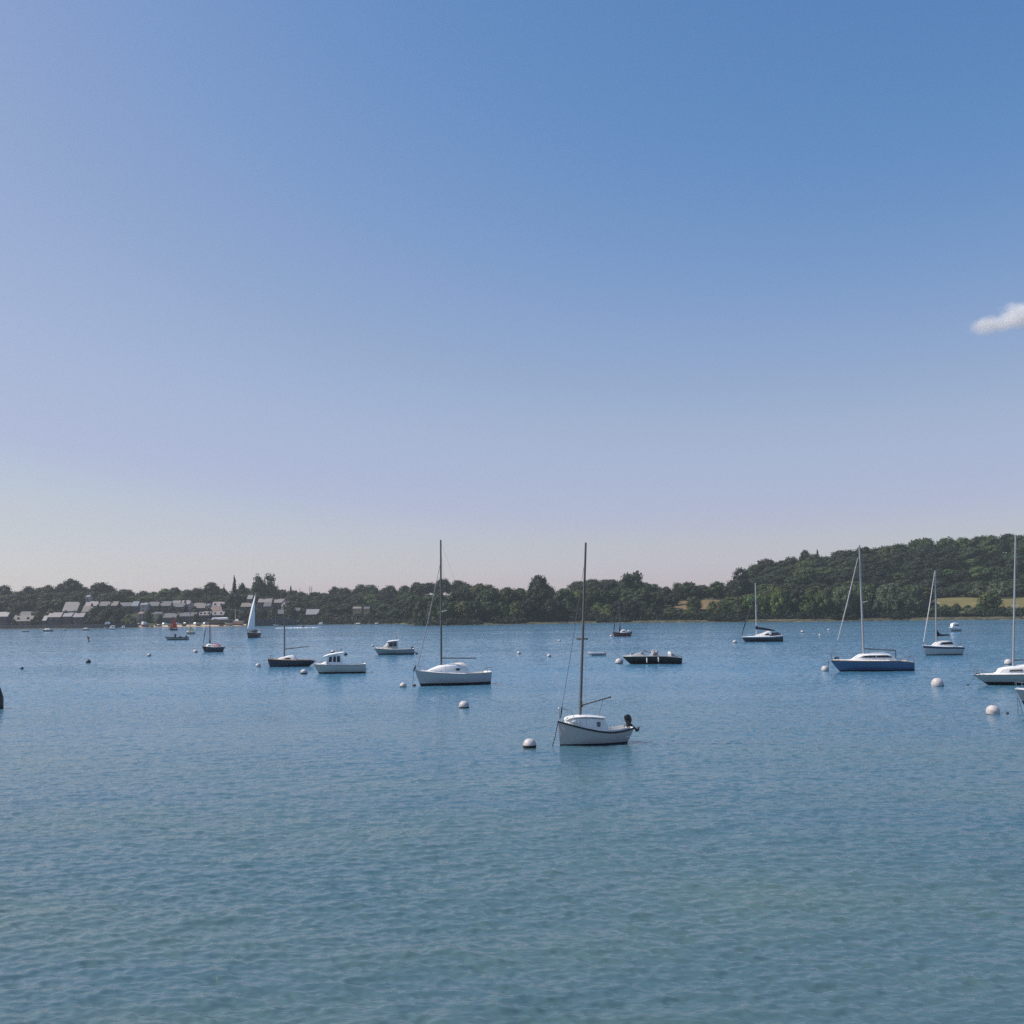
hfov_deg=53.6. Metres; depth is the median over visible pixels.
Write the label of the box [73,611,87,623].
house
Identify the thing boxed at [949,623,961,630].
motorboat
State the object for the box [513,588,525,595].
tree
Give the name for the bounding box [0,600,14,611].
tree
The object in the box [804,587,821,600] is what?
tree
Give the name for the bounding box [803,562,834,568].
tree
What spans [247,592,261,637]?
sailing yacht
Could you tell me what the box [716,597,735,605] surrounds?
shrub
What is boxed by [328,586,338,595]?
tree
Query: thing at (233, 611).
tree
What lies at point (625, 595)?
tree
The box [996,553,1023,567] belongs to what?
tree
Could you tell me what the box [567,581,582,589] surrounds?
tree
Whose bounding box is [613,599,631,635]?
cutter
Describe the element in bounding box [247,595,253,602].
house
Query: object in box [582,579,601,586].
tree
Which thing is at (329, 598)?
tree
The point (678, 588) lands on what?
tree
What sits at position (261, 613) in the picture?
tree
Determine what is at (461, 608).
tree
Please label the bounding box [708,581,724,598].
tree
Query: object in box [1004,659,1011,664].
mooring buoy
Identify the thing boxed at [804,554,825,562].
tree
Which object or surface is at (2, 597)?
tree
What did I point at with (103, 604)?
house
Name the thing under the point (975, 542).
tree
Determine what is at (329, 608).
tree
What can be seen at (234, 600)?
tree
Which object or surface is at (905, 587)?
tree
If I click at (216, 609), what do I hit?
house
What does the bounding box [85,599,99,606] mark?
house
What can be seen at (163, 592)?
tree
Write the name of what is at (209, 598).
tree
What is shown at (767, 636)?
sloop
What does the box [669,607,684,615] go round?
shrub
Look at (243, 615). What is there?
tree
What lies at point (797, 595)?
tree
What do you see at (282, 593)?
tree
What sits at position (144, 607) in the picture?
house
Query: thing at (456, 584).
tree
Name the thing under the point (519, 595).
tree
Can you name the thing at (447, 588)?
tree
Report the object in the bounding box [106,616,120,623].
shrub
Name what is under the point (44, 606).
tree
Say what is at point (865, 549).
tree
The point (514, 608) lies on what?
shrub
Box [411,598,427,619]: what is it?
tree
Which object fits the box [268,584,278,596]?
tree
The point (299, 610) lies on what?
house
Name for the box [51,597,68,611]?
tree
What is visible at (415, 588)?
tree
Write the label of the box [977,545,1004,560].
tree
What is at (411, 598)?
tree
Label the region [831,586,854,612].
tree
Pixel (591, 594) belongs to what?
tree
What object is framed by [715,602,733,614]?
tree
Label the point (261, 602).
house
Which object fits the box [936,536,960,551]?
tree
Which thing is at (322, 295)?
sky
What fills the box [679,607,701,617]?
shrub
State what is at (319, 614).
shrub
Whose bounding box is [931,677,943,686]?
mooring buoy
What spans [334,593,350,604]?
tree
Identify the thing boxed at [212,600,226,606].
house
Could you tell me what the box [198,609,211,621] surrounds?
house
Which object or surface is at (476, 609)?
tree
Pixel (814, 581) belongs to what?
woodland floor
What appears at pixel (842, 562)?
tree
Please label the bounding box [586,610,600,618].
shrub
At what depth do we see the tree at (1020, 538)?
804.39 m
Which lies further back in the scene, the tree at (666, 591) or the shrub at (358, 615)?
the shrub at (358, 615)
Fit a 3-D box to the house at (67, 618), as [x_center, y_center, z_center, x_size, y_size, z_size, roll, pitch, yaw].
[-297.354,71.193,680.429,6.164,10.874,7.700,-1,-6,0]
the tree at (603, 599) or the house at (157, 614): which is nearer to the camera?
the tree at (603, 599)
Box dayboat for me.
[552,542,639,745]
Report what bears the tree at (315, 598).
on the hillside
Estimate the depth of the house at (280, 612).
732.66 m
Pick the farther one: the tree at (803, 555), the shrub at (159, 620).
the tree at (803, 555)
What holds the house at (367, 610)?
on the hillside
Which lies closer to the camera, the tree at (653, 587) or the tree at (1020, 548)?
the tree at (653, 587)
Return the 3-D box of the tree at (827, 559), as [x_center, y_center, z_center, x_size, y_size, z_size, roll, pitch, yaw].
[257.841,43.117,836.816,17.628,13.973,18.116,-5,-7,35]
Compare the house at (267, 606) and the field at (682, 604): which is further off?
the house at (267, 606)
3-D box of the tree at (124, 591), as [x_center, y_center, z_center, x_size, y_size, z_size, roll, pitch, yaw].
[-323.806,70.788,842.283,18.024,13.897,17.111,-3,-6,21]
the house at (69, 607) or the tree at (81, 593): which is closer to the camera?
the house at (69, 607)
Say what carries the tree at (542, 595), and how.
on the hillside
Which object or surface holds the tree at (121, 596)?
on the hillside
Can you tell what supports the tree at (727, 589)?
on the hillside
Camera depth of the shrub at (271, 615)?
700.88 m
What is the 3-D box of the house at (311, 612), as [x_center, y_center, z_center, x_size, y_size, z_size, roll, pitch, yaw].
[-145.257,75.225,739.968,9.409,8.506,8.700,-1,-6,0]
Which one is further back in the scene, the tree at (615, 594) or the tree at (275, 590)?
the tree at (275, 590)
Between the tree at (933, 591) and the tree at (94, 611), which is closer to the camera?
the tree at (933, 591)
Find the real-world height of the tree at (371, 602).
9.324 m
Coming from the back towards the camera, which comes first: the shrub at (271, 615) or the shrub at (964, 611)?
the shrub at (271, 615)
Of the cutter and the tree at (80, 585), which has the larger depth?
the tree at (80, 585)
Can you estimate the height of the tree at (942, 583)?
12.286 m
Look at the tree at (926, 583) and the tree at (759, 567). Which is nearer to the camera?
the tree at (926, 583)
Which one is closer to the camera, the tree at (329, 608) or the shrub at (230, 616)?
the shrub at (230, 616)
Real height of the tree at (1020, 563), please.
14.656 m
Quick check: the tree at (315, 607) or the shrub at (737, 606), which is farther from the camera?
the tree at (315, 607)
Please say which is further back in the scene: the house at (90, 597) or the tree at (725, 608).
the house at (90, 597)
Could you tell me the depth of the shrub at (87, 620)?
672.73 m
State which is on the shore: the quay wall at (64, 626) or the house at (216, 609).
the quay wall at (64, 626)
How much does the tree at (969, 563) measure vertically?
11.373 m
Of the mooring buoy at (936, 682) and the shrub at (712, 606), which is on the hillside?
the shrub at (712, 606)
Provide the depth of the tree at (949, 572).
727.86 m
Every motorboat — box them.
[165,634,188,639]
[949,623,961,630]
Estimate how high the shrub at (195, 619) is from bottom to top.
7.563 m
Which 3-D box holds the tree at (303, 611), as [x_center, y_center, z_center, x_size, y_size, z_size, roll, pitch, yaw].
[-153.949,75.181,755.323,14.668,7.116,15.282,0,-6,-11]
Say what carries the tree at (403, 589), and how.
on the hillside
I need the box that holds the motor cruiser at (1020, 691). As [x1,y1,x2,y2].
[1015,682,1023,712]
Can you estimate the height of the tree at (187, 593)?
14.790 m
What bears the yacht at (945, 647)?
on the water
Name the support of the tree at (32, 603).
on the hillside
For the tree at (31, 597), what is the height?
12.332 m
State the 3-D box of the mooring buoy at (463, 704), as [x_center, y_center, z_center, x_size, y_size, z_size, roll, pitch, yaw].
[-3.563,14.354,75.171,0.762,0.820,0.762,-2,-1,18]
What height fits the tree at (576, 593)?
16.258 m
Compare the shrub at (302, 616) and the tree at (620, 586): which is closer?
the tree at (620, 586)
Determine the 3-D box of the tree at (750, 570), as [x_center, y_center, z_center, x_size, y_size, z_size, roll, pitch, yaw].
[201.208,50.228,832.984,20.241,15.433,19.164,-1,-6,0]
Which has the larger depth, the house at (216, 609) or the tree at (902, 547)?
the tree at (902, 547)
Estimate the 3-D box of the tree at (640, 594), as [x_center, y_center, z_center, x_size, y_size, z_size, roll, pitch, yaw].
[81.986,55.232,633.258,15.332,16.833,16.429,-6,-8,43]
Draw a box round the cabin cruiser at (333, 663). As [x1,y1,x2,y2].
[314,648,366,673]
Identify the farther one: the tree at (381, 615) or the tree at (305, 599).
the tree at (305, 599)
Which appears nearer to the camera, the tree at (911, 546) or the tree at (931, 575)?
the tree at (931, 575)
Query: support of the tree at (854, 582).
on the hillside
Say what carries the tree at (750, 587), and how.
on the hillside
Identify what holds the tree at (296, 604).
on the hillside
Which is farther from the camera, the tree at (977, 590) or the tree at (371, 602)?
the tree at (371, 602)
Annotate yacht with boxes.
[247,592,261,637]
[828,545,916,671]
[922,570,964,655]
[973,535,1023,684]
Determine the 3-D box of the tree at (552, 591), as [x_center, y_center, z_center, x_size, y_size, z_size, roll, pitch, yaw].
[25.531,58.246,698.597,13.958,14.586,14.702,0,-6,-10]
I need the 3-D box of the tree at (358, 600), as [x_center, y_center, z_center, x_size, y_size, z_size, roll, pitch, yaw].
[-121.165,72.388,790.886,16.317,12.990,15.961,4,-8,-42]
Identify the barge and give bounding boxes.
[208,617,233,624]
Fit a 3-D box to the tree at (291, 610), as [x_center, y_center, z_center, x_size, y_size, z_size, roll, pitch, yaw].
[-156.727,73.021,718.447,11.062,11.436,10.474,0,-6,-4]
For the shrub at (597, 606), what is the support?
on the hillside
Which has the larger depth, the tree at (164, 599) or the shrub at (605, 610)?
the tree at (164, 599)
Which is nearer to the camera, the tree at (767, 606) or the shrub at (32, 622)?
the tree at (767, 606)
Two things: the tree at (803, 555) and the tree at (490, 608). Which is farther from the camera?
the tree at (803, 555)
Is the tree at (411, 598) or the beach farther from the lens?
the tree at (411, 598)
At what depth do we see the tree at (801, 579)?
716.92 m
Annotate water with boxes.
[0,620,1023,1023]
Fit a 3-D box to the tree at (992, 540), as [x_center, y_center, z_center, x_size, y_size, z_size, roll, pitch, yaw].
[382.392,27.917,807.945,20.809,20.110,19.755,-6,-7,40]
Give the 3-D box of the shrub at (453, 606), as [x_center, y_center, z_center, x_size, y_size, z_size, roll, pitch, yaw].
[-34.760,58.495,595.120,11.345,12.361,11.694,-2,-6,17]
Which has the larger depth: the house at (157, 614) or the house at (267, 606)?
the house at (267, 606)
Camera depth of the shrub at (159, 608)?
730.27 m
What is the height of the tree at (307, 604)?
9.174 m
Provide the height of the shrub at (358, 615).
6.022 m
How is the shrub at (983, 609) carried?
on the hillside
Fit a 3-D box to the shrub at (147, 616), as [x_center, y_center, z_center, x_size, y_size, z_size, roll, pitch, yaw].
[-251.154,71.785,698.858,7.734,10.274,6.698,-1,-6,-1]
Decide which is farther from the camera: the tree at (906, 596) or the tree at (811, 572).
the tree at (811, 572)
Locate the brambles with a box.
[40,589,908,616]
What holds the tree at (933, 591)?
on the hillside
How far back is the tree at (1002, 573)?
698.96 m
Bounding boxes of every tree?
[0,585,13,594]
[0,594,9,601]
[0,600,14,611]
[4,594,23,601]
[5,601,35,613]
[20,586,39,595]
[22,593,40,604]
[24,600,36,610]
[35,600,55,614]
[36,592,56,602]
[39,584,55,594]
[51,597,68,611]
[53,592,69,601]
[54,583,72,592]
[61,578,82,594]
[69,591,86,602]
[69,594,82,606]
[70,582,83,590]
[82,591,101,603]
[87,582,113,593]
[87,607,99,617]
[94,592,119,601]
[97,608,115,618]
[110,591,128,601]
[113,607,124,621]
[119,589,131,601]
[125,589,135,596]
[126,596,140,601]
[135,595,157,602]
[136,591,147,596]
[153,597,174,601]
[155,588,174,597]
[168,605,175,612]
[169,587,181,596]
[172,596,186,600]
[176,589,194,597]
[186,597,199,602]
[190,588,201,598]
[198,595,221,603]
[200,582,217,597]
[206,595,226,604]
[214,588,229,596]
[222,608,231,616]
[223,592,243,608]
[227,609,239,618]
[228,589,246,594]
[237,610,249,620]
[238,582,246,593]
[239,593,247,602]
[243,593,261,605]
[249,578,267,596]
[252,573,275,596]
[255,609,268,618]
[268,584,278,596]
[275,589,287,597]
[280,600,307,608]
[283,607,298,617]
[285,594,300,600]
[294,591,309,597]
[299,596,313,601]
[301,601,313,608]
[301,608,309,615]
[307,592,322,597]
[309,606,323,611]
[311,596,325,604]
[318,612,339,619]
[320,605,337,613]
[321,594,338,603]
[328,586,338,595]
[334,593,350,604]
[335,587,351,596]
[336,603,353,614]
[348,597,366,605]
[348,604,366,612]
[350,593,366,598]
[351,584,366,594]
[362,594,375,600]
[363,604,378,612]
[364,584,379,595]
[366,599,380,605]
[370,592,395,600]
[373,612,387,619]
[381,585,398,595]
[385,607,402,619]
[397,585,409,594]
[404,595,424,605]
[407,582,425,596]
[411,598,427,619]
[423,582,434,594]
[423,595,433,605]
[428,592,446,608]
[433,578,451,596]
[436,601,453,618]
[446,590,464,603]
[450,580,466,592]
[454,600,471,617]
[455,589,476,603]
[458,584,473,589]
[466,600,483,618]
[469,583,500,597]
[474,589,485,604]
[480,588,500,604]
[480,601,498,616]
[499,588,517,609]
[510,590,523,603]
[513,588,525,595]
[521,590,540,604]
[527,575,550,593]
[537,587,552,607]
[548,586,556,596]
[552,588,574,605]
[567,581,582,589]
[570,585,582,591]
[572,589,585,609]
[580,588,599,609]
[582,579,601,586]
[589,585,605,591]
[594,579,607,586]
[595,589,612,605]
[603,579,619,587]
[603,582,617,591]
[607,589,622,605]
[615,583,624,591]
[619,588,633,602]
[620,570,643,592]
[631,587,653,607]
[640,582,650,592]
[645,591,665,608]
[648,584,660,592]
[659,586,672,604]
[665,593,680,605]
[672,581,689,600]
[673,583,687,600]
[679,581,700,598]
[685,596,702,608]
[693,584,710,599]
[694,611,710,616]
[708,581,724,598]
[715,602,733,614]
[721,580,736,597]
[731,567,749,596]
[732,579,754,595]
[735,573,758,579]
[741,594,767,612]
[743,594,754,605]
[747,564,762,577]
[749,578,772,586]
[752,559,779,576]
[753,584,784,590]
[758,592,770,612]
[760,585,787,600]
[762,558,768,570]
[768,588,789,614]
[770,576,788,583]
[775,560,790,567]
[783,556,800,566]
[784,574,813,584]
[788,567,823,579]
[788,588,805,612]
[794,560,819,569]
[799,549,809,562]
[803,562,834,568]
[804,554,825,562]
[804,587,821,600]
[810,586,833,603]
[814,590,833,613]
[815,567,835,576]
[816,574,835,584]
[820,556,832,563]
[824,587,835,597]
[827,571,859,584]
[828,557,858,568]
[830,550,845,561]
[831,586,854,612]
[832,567,862,573]
[835,549,856,557]
[841,580,866,585]
[841,583,858,613]
[844,572,871,581]
[851,556,864,568]
[852,564,880,573]
[852,585,867,596]
[854,546,873,555]
[857,553,880,569]
[862,580,879,589]
[870,547,880,554]
[874,583,903,600]
[876,545,902,559]
[877,579,894,585]
[882,572,905,581]
[890,543,906,552]
[894,585,909,604]
[895,579,916,591]
[895,585,923,610]
[906,538,920,551]
[909,586,937,604]
[914,537,939,551]
[917,579,936,588]
[921,567,948,582]
[925,605,946,613]
[929,578,952,588]
[931,589,940,596]
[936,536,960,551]
[941,569,957,581]
[943,586,963,596]
[949,570,976,582]
[955,537,976,547]
[956,546,991,560]
[961,558,996,569]
[961,584,972,596]
[967,535,986,547]
[967,565,992,581]
[972,555,1004,567]
[976,591,1002,608]
[977,535,1005,551]
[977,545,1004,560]
[986,579,1005,585]
[991,567,1021,580]
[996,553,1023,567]
[998,533,1017,552]
[1002,583,1023,596]
[1003,579,1023,585]
[1004,555,1023,573]
[1007,534,1023,547]
[1008,542,1023,556]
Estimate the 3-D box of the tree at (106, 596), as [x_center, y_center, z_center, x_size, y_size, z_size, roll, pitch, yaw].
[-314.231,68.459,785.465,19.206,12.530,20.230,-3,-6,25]
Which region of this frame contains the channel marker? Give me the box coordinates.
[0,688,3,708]
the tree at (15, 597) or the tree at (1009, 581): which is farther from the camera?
the tree at (15, 597)
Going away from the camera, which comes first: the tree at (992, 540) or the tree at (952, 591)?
the tree at (952, 591)
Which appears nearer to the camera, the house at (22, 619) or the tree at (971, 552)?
the house at (22, 619)
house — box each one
[0,610,12,624]
[13,612,35,624]
[19,609,34,614]
[42,616,47,624]
[47,610,63,624]
[62,599,82,612]
[62,610,74,624]
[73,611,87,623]
[81,603,93,614]
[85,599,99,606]
[86,595,92,600]
[99,599,111,610]
[110,601,119,608]
[120,602,132,610]
[132,601,140,612]
[138,612,144,621]
[140,600,149,611]
[149,599,160,611]
[153,609,164,621]
[160,601,172,609]
[163,611,178,622]
[173,600,187,610]
[179,610,197,622]
[181,598,191,608]
[188,603,193,611]
[194,601,206,611]
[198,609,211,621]
[211,606,222,611]
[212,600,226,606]
[212,608,225,617]
[240,600,251,610]
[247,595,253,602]
[258,596,273,609]
[263,602,272,612]
[274,597,284,610]
[277,608,286,615]
[281,600,288,609]
[295,608,301,617]
[305,609,319,618]
[352,604,362,613]
[363,607,370,614]
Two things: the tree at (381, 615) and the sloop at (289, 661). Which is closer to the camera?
the sloop at (289, 661)
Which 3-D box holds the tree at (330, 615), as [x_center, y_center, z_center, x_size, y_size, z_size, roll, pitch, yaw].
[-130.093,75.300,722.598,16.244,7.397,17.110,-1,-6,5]
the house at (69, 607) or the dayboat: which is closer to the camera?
the dayboat
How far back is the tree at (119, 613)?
686.64 m
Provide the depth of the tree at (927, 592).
580.43 m
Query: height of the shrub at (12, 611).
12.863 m
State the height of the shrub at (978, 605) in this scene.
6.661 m
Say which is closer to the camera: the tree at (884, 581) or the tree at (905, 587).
the tree at (905, 587)
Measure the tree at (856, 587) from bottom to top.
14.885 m
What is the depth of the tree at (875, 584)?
685.95 m
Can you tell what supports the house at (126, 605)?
on the hillside
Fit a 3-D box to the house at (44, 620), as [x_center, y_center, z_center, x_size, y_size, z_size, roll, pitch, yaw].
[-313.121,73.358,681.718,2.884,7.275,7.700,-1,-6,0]
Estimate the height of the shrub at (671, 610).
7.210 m
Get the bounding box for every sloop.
[202,604,225,651]
[268,604,315,666]
[412,540,491,685]
[740,583,782,641]
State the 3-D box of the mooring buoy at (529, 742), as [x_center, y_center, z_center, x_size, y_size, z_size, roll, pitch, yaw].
[0.910,12.072,52.555,0.707,0.758,0.707,1,-7,-21]
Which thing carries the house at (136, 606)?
on the hillside
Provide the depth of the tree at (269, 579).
833.23 m
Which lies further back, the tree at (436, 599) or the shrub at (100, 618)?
the shrub at (100, 618)
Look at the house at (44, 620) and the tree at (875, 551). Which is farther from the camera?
the tree at (875, 551)
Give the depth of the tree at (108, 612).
681.00 m
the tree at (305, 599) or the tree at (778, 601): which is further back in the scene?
the tree at (305, 599)
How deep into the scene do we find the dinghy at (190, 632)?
399.29 m
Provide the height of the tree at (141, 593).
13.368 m
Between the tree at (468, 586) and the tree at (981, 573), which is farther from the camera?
the tree at (468, 586)
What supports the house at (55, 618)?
on the hillside
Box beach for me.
[140,624,245,626]
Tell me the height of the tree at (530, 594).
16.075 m
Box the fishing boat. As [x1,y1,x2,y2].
[374,636,417,654]
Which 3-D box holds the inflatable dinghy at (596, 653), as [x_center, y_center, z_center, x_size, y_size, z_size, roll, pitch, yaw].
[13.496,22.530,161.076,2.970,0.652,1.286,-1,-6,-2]
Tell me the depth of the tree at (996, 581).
678.53 m
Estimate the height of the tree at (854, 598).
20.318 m
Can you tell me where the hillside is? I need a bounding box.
[36,553,1023,624]
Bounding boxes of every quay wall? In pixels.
[0,623,137,628]
[246,618,294,625]
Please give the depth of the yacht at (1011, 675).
90.41 m
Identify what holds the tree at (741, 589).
on the hillside
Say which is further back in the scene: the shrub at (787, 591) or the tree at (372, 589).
the tree at (372, 589)
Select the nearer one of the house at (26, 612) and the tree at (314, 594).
the house at (26, 612)
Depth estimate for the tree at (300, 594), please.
867.54 m
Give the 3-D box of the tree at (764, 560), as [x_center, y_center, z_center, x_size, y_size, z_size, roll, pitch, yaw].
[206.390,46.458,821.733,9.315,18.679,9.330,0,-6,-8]
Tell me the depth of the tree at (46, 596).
791.02 m
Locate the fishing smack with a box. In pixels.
[232,609,243,624]
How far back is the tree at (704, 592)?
672.77 m
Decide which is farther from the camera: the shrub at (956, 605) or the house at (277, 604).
the house at (277, 604)
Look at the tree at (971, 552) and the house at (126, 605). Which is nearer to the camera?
the house at (126, 605)
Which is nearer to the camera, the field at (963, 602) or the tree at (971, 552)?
the field at (963, 602)
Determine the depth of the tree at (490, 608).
597.66 m
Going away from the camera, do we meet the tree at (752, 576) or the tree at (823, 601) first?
the tree at (823, 601)
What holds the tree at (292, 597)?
on the hillside
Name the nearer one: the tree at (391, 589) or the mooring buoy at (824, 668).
the mooring buoy at (824, 668)
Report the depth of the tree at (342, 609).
760.04 m
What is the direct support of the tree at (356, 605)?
on the hillside
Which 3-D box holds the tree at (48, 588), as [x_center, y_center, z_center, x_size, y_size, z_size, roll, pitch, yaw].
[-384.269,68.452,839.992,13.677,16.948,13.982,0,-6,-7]
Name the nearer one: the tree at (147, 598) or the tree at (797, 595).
the tree at (797, 595)
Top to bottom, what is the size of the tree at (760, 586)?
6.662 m
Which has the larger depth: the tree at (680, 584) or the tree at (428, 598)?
the tree at (680, 584)
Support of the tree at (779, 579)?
on the hillside
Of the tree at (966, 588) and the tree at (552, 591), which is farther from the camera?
the tree at (552, 591)
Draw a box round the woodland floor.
[768,551,1023,591]
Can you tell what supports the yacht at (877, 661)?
on the water
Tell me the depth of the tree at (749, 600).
568.77 m
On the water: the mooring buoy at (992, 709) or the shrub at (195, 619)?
the mooring buoy at (992, 709)
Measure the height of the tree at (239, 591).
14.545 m
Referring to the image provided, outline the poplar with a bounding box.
[232,576,236,592]
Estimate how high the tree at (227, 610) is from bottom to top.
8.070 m
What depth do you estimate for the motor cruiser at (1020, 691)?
66.85 m
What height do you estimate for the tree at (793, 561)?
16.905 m
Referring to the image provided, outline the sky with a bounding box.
[0,0,1023,604]
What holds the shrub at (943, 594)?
on the hillside
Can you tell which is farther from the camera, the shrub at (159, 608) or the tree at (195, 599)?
the tree at (195, 599)
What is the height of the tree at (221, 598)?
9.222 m
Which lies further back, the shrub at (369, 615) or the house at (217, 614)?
the shrub at (369, 615)
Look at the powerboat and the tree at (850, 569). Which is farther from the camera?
the tree at (850, 569)
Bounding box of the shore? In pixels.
[31,616,1023,628]
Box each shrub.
[6,607,16,617]
[28,619,35,624]
[34,610,42,618]
[34,615,41,624]
[82,615,93,623]
[90,613,107,623]
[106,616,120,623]
[120,614,130,623]
[125,617,139,623]
[126,606,132,613]
[142,609,152,621]
[156,604,161,611]
[156,615,163,623]
[175,614,180,622]
[182,605,188,611]
[191,614,198,622]
[227,614,234,620]
[266,612,277,618]
[269,607,278,615]
[296,614,306,620]
[311,612,323,617]
[349,613,364,619]
[363,612,374,619]
[423,603,437,616]
[444,601,458,617]
[508,601,527,617]
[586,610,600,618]
[591,602,603,610]
[599,604,612,616]
[662,607,677,616]
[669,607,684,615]
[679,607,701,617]
[705,600,716,612]
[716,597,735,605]
[728,595,754,614]
[756,588,766,605]
[782,587,790,604]
[798,592,817,616]
[856,583,872,612]
[864,583,876,606]
[873,588,890,612]
[884,584,902,612]
[906,582,929,612]
[937,587,948,596]
[950,603,960,611]
[959,608,976,614]
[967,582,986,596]
[973,607,987,613]
[974,603,983,608]
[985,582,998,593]
[995,581,1008,596]
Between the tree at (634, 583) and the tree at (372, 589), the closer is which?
the tree at (634, 583)
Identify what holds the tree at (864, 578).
on the hillside
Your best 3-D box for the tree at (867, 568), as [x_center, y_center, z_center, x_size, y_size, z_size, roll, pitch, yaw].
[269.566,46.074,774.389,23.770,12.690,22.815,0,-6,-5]
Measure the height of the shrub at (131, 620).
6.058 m
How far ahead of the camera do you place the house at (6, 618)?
689.98 m
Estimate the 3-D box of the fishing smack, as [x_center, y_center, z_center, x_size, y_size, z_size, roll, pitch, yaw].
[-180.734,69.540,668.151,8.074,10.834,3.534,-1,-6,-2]
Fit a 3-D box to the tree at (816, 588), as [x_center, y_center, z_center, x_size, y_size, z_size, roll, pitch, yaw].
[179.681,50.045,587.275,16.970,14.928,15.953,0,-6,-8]
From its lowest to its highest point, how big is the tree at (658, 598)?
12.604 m
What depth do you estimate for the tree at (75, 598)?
719.13 m
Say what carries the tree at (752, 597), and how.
on the hillside
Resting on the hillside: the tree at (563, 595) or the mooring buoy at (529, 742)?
the tree at (563, 595)
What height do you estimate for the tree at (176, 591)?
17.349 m
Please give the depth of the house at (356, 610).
750.33 m
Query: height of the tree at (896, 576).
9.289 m
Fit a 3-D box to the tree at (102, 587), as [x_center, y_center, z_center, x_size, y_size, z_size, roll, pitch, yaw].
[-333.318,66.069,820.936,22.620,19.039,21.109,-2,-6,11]
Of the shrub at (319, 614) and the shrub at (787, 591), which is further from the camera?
the shrub at (319, 614)
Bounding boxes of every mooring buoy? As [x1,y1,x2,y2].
[300,669,307,673]
[459,700,468,707]
[523,737,535,748]
[615,658,622,663]
[821,666,827,670]
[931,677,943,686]
[986,704,999,714]
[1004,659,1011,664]
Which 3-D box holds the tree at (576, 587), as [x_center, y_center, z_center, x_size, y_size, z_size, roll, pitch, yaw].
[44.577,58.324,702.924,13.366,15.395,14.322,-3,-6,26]
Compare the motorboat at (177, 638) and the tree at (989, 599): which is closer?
the motorboat at (177, 638)
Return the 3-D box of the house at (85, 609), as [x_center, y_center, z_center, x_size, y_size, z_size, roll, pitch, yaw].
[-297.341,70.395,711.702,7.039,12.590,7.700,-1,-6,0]
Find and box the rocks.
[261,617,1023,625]
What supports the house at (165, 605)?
on the hillside
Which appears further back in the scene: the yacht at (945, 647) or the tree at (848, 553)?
the tree at (848, 553)
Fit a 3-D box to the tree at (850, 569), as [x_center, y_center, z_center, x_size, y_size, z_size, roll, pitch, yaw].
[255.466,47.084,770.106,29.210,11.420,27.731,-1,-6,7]
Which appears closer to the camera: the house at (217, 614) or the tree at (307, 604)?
the house at (217, 614)
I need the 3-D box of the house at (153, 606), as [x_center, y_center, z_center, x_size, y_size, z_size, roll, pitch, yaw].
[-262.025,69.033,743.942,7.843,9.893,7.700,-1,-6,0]
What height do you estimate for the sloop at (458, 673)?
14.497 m
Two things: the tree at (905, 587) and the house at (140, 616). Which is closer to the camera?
the tree at (905, 587)
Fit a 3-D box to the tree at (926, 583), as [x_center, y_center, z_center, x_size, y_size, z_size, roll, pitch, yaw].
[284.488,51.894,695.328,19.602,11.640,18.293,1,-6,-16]
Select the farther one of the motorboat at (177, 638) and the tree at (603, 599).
the tree at (603, 599)
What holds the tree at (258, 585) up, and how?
on the hillside
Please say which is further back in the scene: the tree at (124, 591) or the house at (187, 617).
the tree at (124, 591)
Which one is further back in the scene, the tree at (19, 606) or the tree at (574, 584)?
the tree at (574, 584)
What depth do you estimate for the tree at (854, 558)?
803.85 m
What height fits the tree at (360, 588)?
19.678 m
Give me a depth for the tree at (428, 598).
617.68 m
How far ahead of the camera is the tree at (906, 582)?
683.84 m
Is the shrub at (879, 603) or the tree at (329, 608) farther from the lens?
the tree at (329, 608)
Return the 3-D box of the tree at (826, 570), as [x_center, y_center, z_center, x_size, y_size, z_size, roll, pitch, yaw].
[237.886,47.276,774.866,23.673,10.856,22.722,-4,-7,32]
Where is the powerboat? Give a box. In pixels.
[621,650,681,663]
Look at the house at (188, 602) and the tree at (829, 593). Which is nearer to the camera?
the tree at (829, 593)
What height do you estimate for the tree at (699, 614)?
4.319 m
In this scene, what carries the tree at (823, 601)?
on the hillside
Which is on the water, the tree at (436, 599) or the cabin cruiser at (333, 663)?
the cabin cruiser at (333, 663)
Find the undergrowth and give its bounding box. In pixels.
[258,605,1023,625]
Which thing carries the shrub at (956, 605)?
on the hillside
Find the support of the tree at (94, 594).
on the hillside
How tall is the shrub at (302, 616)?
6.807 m
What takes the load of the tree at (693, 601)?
on the hillside
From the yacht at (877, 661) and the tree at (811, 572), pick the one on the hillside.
the tree at (811, 572)
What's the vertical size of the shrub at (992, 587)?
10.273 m
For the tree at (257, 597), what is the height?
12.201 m
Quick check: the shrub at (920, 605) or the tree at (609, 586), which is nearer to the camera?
the shrub at (920, 605)
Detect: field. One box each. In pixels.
[674,599,720,609]
[932,597,1023,608]
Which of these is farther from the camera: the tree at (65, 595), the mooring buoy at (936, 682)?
the tree at (65, 595)
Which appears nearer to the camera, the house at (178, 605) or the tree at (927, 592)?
the tree at (927, 592)
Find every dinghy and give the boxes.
[169,617,177,629]
[186,613,194,633]
[588,652,606,655]
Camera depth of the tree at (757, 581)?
735.31 m
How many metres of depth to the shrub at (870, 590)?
596.11 m
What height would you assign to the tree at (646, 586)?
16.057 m
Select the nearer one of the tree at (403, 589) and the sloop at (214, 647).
the sloop at (214, 647)

